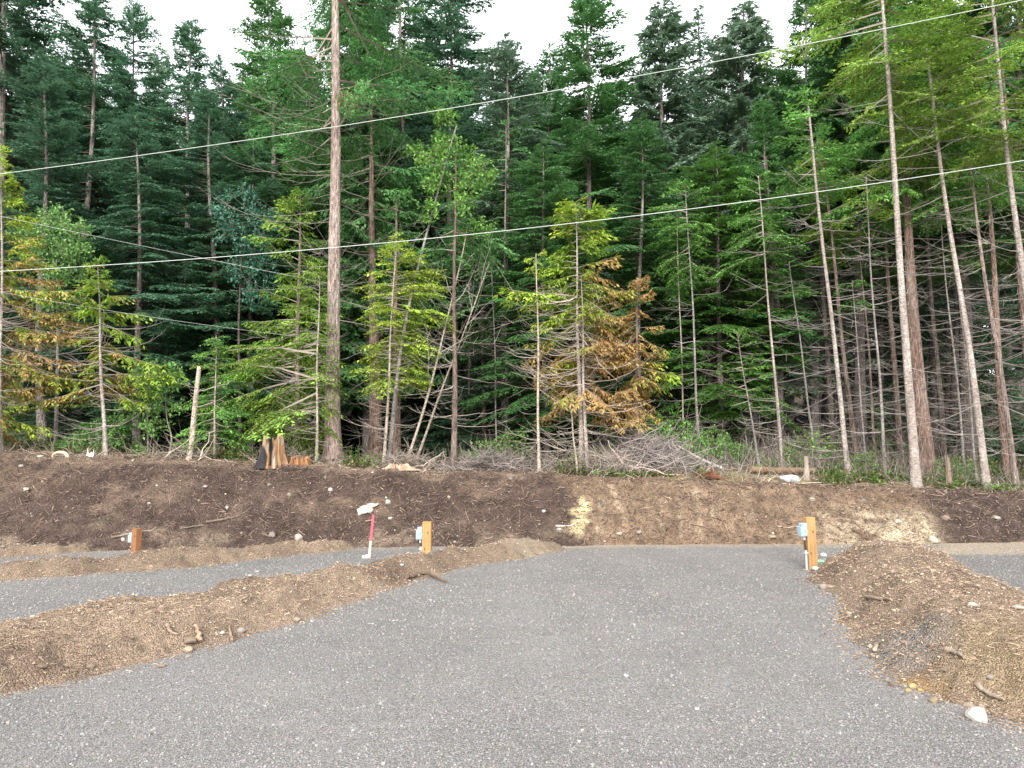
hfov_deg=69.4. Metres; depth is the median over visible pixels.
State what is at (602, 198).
background conifer
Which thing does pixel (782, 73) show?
fir tree
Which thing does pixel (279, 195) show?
background conifer
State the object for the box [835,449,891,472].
bush
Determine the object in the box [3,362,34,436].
hemlock sapling
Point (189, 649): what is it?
rock
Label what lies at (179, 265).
background conifer
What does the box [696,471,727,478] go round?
tree stump
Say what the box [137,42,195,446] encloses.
cedar tree
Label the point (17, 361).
cedar tree
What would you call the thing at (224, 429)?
hemlock tree
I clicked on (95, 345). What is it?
background conifer
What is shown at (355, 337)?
cedar tree
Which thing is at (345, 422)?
background conifer
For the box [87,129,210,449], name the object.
background conifer
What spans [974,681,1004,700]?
stick
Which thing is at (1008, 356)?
background conifer
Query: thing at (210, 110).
fir tree
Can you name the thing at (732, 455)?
bush
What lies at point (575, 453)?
dead tree
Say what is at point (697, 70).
hemlock tree
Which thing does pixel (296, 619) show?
rock
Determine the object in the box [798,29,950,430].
background conifer
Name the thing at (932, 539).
rock
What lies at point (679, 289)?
hemlock tree
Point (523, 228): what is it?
overhead wire
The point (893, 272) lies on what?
fir tree
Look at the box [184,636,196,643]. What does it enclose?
rock
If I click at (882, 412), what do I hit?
fir tree
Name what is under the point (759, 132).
fir tree
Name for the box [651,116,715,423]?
background conifer
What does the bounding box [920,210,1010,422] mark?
background conifer
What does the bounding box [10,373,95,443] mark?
hemlock sapling
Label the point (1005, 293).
background conifer
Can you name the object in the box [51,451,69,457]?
curved root
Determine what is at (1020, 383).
background conifer
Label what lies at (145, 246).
overhead wire
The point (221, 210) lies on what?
maple tree
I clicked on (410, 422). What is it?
hemlock sapling
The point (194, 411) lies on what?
broken pole
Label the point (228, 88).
fir tree
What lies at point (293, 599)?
dirt berm
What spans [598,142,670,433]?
background conifer
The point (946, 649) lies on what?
stick
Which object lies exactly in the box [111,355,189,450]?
leafy shrub
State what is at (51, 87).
fir tree
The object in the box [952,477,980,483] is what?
fern
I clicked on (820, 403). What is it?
background conifer
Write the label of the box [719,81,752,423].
background conifer
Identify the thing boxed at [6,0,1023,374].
sky
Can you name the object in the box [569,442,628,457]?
leafy shrub
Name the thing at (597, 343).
cedar tree
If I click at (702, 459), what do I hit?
fallen pole
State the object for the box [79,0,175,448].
fir tree
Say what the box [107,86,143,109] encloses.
background conifer
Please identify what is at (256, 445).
hemlock sapling
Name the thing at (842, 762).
gravel stones
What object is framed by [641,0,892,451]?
cedar tree
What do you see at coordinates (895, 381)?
cedar tree
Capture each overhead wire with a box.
[0,160,1023,271]
[1,0,1020,173]
[1,216,325,282]
[3,292,316,338]
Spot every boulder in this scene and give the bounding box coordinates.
[357,503,378,514]
[779,475,799,482]
[965,707,987,722]
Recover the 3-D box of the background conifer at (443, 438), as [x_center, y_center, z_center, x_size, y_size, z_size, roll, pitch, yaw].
[-3.873,-5.695,31.750,9.649,19.110,9.890,-4,-7,33]
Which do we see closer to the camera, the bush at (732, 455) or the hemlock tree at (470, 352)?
the bush at (732, 455)
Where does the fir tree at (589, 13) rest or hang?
on the forest floor
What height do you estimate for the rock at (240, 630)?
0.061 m
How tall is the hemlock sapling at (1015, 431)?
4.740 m
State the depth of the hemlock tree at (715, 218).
20.56 m
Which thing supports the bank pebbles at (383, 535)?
on the earth bank at (82, 536)
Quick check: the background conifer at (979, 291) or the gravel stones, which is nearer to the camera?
the gravel stones
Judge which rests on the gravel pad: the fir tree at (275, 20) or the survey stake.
the survey stake
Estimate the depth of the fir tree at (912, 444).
17.30 m
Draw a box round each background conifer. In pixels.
[3,54,129,430]
[3,66,131,428]
[3,136,43,413]
[8,46,60,211]
[10,129,206,430]
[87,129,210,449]
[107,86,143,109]
[167,156,261,445]
[181,71,275,439]
[200,96,345,446]
[227,63,360,449]
[244,78,360,433]
[290,63,351,422]
[340,38,489,451]
[340,89,498,459]
[341,122,398,441]
[343,106,443,403]
[385,85,490,442]
[412,108,572,444]
[467,90,566,454]
[476,97,492,153]
[489,73,522,124]
[491,79,582,423]
[557,107,659,439]
[557,127,670,440]
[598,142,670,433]
[608,115,682,435]
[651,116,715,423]
[681,98,697,145]
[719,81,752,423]
[735,86,811,417]
[753,74,839,453]
[794,77,850,430]
[796,52,893,443]
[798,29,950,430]
[801,48,921,453]
[801,81,853,413]
[804,117,870,443]
[808,322,944,410]
[846,242,949,457]
[866,233,1019,459]
[873,297,991,415]
[891,287,993,448]
[917,82,1022,453]
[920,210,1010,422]
[924,301,984,436]
[926,295,1021,388]
[973,57,1022,446]
[973,234,1022,397]
[974,17,1023,426]
[977,14,1023,413]
[982,77,1023,385]
[982,313,1023,401]
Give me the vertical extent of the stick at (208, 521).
0.282 m
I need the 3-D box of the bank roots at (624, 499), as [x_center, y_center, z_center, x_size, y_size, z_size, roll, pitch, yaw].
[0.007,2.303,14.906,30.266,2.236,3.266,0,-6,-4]
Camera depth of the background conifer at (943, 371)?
47.79 m
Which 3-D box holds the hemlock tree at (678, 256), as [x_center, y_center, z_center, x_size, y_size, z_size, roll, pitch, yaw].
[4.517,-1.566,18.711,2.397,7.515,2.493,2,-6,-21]
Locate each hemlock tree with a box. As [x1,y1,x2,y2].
[29,105,227,450]
[153,136,324,449]
[170,336,256,458]
[190,270,352,463]
[344,232,457,465]
[352,193,451,462]
[387,146,518,464]
[424,30,618,454]
[435,253,540,446]
[438,213,506,450]
[448,140,635,458]
[449,154,525,445]
[456,116,535,454]
[465,42,614,457]
[483,200,559,455]
[584,113,732,444]
[622,140,811,452]
[643,218,715,452]
[647,178,739,451]
[651,167,760,449]
[667,5,731,430]
[710,166,831,466]
[714,150,853,460]
[813,280,891,470]
[865,89,1023,469]
[888,148,1023,488]
[915,190,1014,478]
[918,243,1019,479]
[923,62,1023,477]
[941,36,1023,446]
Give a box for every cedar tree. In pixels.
[0,145,95,451]
[24,255,189,454]
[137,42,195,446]
[197,188,344,454]
[266,0,471,457]
[302,60,463,461]
[492,195,658,470]
[521,270,644,471]
[588,275,683,463]
[591,0,779,440]
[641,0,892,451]
[766,0,942,456]
[805,4,1009,478]
[831,146,968,466]
[840,0,1023,463]
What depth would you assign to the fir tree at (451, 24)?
26.07 m
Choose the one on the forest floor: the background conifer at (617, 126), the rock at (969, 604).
the background conifer at (617, 126)
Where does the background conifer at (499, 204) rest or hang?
on the forest floor
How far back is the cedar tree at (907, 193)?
19.02 m
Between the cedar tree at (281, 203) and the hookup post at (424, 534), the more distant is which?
the cedar tree at (281, 203)
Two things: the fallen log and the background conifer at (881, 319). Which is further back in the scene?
the background conifer at (881, 319)
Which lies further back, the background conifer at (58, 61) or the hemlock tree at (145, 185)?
the background conifer at (58, 61)
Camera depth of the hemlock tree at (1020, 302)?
20.77 m
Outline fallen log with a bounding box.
[749,466,817,474]
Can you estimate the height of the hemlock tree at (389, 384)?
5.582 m
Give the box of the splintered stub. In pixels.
[86,448,93,457]
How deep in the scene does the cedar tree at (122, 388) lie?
16.68 m
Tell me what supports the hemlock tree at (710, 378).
on the forest floor
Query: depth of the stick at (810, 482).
15.74 m
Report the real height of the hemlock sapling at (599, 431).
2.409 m
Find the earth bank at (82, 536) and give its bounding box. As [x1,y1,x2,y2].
[0,451,1023,550]
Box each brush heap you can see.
[148,431,232,461]
[239,440,333,463]
[358,439,456,469]
[428,432,558,473]
[549,433,680,474]
[563,415,751,471]
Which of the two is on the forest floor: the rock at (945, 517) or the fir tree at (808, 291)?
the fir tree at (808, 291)
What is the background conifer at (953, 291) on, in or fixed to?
on the forest floor
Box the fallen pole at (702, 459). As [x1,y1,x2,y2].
[677,445,721,468]
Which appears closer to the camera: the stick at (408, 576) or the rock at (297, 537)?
the stick at (408, 576)
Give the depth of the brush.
17.15 m
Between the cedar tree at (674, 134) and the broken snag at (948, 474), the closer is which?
the broken snag at (948, 474)
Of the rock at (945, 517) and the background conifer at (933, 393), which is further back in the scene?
the background conifer at (933, 393)
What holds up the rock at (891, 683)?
on the gravel pad
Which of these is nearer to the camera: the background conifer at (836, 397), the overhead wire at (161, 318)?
the overhead wire at (161, 318)
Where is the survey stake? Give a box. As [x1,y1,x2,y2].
[368,515,373,557]
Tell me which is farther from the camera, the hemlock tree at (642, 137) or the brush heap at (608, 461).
the hemlock tree at (642, 137)
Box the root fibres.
[0,536,1023,733]
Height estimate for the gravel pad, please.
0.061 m
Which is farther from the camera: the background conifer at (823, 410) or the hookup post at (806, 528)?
the background conifer at (823, 410)
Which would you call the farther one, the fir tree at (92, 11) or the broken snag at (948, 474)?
the fir tree at (92, 11)
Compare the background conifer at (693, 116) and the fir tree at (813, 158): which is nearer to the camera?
the fir tree at (813, 158)
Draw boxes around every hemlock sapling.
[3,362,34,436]
[3,394,52,444]
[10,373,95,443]
[68,347,170,452]
[125,342,209,452]
[160,365,225,449]
[207,386,266,449]
[243,368,323,455]
[300,408,345,450]
[342,408,387,455]
[349,375,449,459]
[406,375,497,464]
[442,394,498,454]
[486,371,576,462]
[541,341,628,459]
[564,390,631,451]
[627,345,690,445]
[671,367,755,446]
[717,391,799,451]
[825,393,907,457]
[934,330,1023,460]
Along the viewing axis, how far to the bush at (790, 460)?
17.74 m
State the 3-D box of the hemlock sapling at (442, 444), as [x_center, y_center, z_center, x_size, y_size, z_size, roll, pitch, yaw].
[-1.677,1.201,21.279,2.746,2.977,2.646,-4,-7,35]
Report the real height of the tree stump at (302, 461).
0.271 m
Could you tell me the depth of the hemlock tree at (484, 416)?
22.80 m
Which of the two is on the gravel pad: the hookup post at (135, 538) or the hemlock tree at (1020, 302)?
the hookup post at (135, 538)
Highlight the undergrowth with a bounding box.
[4,425,1023,491]
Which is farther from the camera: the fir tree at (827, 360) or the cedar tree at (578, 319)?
the fir tree at (827, 360)
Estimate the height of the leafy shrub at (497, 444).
1.167 m
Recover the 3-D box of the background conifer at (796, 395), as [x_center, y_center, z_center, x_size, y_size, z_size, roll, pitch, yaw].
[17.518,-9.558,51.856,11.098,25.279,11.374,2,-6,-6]
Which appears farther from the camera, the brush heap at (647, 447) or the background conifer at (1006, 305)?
the background conifer at (1006, 305)
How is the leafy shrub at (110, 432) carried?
on the forest floor
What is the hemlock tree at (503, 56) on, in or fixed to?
on the forest floor
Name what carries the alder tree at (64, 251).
on the forest floor
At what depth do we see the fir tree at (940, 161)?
17.28 m
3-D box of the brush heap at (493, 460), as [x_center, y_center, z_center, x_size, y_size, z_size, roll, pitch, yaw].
[-0.364,1.522,16.401,2.935,0.971,2.162,0,-6,0]
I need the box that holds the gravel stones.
[0,543,1023,767]
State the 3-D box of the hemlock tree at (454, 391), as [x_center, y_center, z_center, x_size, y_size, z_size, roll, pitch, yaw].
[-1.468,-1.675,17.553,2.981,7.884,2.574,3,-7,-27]
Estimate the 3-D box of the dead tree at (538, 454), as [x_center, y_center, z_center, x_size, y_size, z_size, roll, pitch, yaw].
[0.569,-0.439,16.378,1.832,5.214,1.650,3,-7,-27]
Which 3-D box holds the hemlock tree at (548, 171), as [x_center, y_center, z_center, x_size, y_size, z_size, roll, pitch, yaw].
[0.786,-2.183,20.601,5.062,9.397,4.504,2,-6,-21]
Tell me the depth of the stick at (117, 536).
13.73 m
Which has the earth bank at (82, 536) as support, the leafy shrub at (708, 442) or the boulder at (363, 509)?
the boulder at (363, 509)
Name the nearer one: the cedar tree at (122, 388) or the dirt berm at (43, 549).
the dirt berm at (43, 549)
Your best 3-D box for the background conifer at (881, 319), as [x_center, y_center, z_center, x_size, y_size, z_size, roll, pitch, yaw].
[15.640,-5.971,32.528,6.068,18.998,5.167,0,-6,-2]
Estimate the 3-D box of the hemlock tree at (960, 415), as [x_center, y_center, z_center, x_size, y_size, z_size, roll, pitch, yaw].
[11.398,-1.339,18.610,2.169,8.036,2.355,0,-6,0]
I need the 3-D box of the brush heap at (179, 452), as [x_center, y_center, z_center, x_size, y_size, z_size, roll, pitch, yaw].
[-6.906,1.331,15.922,1.725,0.694,1.022,2,-6,-20]
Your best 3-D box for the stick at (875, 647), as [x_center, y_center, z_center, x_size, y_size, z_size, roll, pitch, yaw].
[3.063,2.172,6.170,0.075,0.086,0.272,-4,-7,32]
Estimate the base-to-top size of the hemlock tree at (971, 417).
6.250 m
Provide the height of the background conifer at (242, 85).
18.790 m
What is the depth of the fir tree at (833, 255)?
19.85 m
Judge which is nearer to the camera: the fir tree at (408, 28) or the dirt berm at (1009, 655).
the dirt berm at (1009, 655)
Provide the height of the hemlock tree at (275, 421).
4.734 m
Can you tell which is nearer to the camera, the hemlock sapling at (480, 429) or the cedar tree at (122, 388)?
the cedar tree at (122, 388)
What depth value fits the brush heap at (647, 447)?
16.46 m
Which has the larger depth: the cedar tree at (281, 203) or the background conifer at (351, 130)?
the background conifer at (351, 130)
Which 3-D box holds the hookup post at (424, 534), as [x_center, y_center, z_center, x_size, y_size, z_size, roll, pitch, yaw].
[-1.431,2.671,11.982,0.244,0.865,0.151,0,-6,2]
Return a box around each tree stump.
[253,435,287,468]
[290,456,311,465]
[382,463,417,470]
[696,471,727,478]
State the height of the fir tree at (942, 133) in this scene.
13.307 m
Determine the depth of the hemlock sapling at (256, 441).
21.70 m
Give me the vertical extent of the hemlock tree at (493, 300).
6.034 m
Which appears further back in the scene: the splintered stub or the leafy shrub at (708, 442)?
the leafy shrub at (708, 442)
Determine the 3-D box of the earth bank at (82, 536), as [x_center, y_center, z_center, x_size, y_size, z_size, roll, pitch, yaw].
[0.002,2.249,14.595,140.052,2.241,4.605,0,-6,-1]
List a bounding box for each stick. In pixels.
[111,525,203,538]
[165,623,177,634]
[194,624,202,642]
[206,507,251,522]
[228,625,233,641]
[405,571,447,581]
[782,482,837,483]
[863,595,890,599]
[873,639,883,651]
[943,646,965,658]
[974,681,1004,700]
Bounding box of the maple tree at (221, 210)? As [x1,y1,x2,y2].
[207,182,287,449]
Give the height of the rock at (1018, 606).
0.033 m
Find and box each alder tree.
[11,201,98,444]
[376,105,499,462]
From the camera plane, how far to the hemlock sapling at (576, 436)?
26.77 m
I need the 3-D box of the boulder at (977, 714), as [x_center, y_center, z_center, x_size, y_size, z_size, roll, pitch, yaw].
[2.861,2.042,4.556,0.115,0.094,0.095,-6,-8,45]
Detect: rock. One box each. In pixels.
[37,663,47,667]
[86,663,95,668]
[182,646,192,652]
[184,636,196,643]
[237,627,245,633]
[268,532,274,536]
[293,617,301,621]
[294,534,302,540]
[819,583,827,588]
[888,681,898,686]
[927,536,938,542]
[929,697,937,702]
[940,515,950,520]
[942,666,949,671]
[963,702,975,707]
[967,602,977,606]
[986,674,993,679]
[1011,604,1023,609]
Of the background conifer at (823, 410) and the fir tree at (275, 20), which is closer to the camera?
the fir tree at (275, 20)
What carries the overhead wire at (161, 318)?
attached to the fir tree at (339, 105)
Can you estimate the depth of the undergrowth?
16.71 m
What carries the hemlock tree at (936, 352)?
on the forest floor
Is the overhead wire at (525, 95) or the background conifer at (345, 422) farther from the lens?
the background conifer at (345, 422)
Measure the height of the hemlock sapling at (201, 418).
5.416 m
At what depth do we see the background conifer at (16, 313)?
26.00 m
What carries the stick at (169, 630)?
on the dirt berm at (293, 599)
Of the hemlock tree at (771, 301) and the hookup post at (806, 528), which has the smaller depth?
the hookup post at (806, 528)
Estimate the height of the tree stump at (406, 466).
0.180 m
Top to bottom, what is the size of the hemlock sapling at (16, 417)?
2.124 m
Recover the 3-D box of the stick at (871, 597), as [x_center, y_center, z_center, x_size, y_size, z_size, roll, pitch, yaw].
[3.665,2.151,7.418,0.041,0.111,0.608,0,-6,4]
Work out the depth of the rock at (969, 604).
6.04 m
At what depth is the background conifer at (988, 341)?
48.45 m
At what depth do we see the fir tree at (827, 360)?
21.08 m
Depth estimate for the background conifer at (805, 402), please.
51.14 m
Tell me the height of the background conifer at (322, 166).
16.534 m
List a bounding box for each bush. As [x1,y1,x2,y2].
[287,442,318,459]
[344,447,380,460]
[711,443,761,465]
[755,446,809,467]
[784,426,842,466]
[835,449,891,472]
[928,453,979,481]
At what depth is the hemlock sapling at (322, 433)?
27.59 m
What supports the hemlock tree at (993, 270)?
on the forest floor
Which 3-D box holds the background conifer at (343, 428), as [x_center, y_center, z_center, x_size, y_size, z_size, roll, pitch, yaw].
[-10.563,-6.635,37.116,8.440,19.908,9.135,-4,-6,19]
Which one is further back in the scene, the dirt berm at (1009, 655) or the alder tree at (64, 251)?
the alder tree at (64, 251)
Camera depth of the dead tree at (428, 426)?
17.60 m
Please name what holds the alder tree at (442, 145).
on the forest floor
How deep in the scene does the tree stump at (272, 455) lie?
15.65 m
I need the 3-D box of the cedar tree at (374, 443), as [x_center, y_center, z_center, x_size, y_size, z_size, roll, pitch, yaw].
[-3.698,-3.461,20.602,3.872,11.791,4.570,5,-8,-41]
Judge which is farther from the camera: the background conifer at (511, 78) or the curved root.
the background conifer at (511, 78)
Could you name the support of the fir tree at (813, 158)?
on the forest floor
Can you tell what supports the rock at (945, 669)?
on the dirt berm at (1009, 655)
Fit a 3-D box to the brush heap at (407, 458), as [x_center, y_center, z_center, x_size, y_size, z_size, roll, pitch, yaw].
[-2.403,1.529,16.563,2.337,0.800,1.739,0,-6,0]
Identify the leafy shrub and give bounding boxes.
[52,412,150,454]
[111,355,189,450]
[458,427,536,461]
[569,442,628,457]
[637,410,696,450]
[680,424,752,459]
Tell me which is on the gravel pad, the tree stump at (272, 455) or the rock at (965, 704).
the rock at (965, 704)
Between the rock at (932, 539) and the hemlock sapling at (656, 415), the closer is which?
the rock at (932, 539)
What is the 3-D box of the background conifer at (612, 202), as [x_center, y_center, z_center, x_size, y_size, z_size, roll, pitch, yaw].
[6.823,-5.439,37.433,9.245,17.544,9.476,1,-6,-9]
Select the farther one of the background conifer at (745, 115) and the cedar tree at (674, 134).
the background conifer at (745, 115)
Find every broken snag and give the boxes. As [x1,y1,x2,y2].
[803,456,809,480]
[945,456,951,483]
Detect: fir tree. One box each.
[0,0,136,418]
[0,49,146,443]
[2,0,170,429]
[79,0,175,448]
[88,18,236,450]
[126,88,289,452]
[166,54,253,450]
[181,0,355,441]
[201,0,477,463]
[314,0,462,454]
[349,0,523,438]
[527,0,683,435]
[691,97,853,459]
[747,258,873,466]
[750,81,931,474]
[752,0,892,450]
[755,0,1002,487]
[765,138,908,462]
[778,125,897,461]
[802,0,1007,459]
[808,210,907,463]
[813,169,953,478]
[847,0,1023,489]
[877,0,1023,471]
[917,0,1023,453]
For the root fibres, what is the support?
on the gravel pad
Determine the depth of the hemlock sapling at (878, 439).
22.68 m
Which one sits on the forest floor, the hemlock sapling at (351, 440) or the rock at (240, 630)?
the hemlock sapling at (351, 440)
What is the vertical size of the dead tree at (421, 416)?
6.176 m
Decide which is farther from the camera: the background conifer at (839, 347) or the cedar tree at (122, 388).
the background conifer at (839, 347)
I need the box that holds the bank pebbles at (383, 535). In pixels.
[0,453,1023,549]
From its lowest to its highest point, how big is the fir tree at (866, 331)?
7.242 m
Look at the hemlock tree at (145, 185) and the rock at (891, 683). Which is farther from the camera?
the hemlock tree at (145, 185)
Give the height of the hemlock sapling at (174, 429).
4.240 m
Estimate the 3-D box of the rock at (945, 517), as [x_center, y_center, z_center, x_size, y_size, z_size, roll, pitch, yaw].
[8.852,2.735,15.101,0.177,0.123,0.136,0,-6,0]
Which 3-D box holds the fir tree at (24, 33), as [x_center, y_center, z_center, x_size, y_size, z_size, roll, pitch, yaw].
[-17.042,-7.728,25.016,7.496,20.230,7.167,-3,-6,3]
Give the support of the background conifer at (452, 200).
on the forest floor
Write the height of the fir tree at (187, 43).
15.768 m
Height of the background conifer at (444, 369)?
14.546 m
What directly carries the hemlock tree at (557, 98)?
on the forest floor
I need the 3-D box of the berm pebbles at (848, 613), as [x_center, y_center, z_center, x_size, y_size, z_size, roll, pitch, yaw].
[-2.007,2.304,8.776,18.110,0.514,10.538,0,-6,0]
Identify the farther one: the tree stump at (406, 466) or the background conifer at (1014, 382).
the background conifer at (1014, 382)
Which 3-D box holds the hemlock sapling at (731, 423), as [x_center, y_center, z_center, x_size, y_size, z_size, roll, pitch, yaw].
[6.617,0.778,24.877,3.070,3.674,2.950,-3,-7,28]
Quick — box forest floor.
[5,374,1023,491]
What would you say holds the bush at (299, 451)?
on the forest floor
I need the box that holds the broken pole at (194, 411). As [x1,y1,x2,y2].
[183,366,230,459]
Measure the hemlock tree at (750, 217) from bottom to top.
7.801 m
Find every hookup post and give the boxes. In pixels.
[128,528,141,551]
[416,521,431,552]
[797,517,817,569]
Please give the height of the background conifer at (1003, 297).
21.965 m
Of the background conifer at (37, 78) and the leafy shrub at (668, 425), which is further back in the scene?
the background conifer at (37, 78)
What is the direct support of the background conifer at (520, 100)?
on the forest floor
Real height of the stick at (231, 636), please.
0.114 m
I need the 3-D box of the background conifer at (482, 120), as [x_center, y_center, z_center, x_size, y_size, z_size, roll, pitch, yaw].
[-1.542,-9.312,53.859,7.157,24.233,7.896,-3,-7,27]
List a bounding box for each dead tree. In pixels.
[399,226,476,463]
[406,232,492,465]
[497,250,577,470]
[555,412,588,474]
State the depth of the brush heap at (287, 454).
16.23 m
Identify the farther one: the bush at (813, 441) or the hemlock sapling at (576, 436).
the hemlock sapling at (576, 436)
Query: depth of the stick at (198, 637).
6.47 m
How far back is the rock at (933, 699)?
4.89 m
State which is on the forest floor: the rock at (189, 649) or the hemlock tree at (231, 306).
the hemlock tree at (231, 306)
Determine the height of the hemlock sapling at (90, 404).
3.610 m
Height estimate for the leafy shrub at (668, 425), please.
1.468 m
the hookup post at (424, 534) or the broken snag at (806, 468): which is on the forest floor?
the broken snag at (806, 468)
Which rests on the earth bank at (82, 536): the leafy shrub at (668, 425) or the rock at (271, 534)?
the rock at (271, 534)
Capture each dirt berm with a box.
[0,538,563,694]
[0,539,354,581]
[0,542,89,557]
[805,539,1023,722]
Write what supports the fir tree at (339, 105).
on the forest floor
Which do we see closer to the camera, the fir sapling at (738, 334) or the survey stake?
the survey stake
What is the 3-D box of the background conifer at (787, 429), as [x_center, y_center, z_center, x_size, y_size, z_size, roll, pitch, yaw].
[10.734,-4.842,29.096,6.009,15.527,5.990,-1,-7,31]
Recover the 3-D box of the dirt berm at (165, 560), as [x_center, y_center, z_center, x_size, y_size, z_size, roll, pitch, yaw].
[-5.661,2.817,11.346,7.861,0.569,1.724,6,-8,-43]
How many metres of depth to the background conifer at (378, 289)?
31.66 m
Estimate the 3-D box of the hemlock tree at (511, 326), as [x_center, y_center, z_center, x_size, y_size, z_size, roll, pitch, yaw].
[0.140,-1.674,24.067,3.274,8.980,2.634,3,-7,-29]
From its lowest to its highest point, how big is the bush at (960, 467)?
0.894 m
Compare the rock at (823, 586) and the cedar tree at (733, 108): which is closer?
the rock at (823, 586)
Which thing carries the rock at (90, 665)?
on the dirt berm at (293, 599)
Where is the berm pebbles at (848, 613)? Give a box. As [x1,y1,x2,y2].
[0,537,1023,740]
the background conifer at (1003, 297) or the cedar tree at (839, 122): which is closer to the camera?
the cedar tree at (839, 122)
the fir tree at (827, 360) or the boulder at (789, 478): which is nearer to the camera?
the boulder at (789, 478)
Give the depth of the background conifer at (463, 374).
25.52 m
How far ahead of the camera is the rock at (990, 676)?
4.95 m
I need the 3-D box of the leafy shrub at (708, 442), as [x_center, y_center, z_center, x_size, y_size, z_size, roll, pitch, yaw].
[4.845,1.514,18.107,1.750,1.229,1.450,0,-6,0]
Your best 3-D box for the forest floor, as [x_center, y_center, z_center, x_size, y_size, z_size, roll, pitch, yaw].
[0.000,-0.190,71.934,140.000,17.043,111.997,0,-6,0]
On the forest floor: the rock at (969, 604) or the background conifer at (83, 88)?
the background conifer at (83, 88)
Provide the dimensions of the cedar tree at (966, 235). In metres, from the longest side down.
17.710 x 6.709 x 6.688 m
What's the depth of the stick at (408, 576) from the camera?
9.98 m
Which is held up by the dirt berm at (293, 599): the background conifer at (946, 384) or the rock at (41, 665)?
the rock at (41, 665)
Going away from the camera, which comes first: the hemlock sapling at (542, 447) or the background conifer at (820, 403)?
the hemlock sapling at (542, 447)
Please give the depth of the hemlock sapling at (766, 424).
26.93 m
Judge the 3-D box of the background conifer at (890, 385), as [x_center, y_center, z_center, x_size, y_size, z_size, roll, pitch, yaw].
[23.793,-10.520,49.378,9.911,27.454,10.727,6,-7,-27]
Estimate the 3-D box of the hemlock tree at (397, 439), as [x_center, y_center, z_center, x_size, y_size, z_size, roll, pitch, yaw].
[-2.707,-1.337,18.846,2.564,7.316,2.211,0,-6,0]
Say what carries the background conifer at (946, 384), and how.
on the forest floor
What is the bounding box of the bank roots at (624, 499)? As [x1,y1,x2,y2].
[0,446,1023,551]
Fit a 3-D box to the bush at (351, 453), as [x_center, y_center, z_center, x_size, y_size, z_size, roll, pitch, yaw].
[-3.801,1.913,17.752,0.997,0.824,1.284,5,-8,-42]
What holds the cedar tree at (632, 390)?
on the forest floor
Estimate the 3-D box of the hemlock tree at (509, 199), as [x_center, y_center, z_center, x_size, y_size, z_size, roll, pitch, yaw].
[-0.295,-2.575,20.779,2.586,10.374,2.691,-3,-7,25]
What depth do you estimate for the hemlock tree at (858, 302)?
18.20 m
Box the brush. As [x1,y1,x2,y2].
[1,354,1023,491]
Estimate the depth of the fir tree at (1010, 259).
22.15 m
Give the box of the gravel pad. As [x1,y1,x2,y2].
[0,542,1023,767]
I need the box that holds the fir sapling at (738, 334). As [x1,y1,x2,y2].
[708,327,778,464]
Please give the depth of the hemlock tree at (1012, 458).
17.89 m
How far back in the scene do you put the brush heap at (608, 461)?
16.19 m
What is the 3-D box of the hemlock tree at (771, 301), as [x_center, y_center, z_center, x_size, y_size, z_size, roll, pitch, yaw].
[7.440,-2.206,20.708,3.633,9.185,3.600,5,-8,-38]

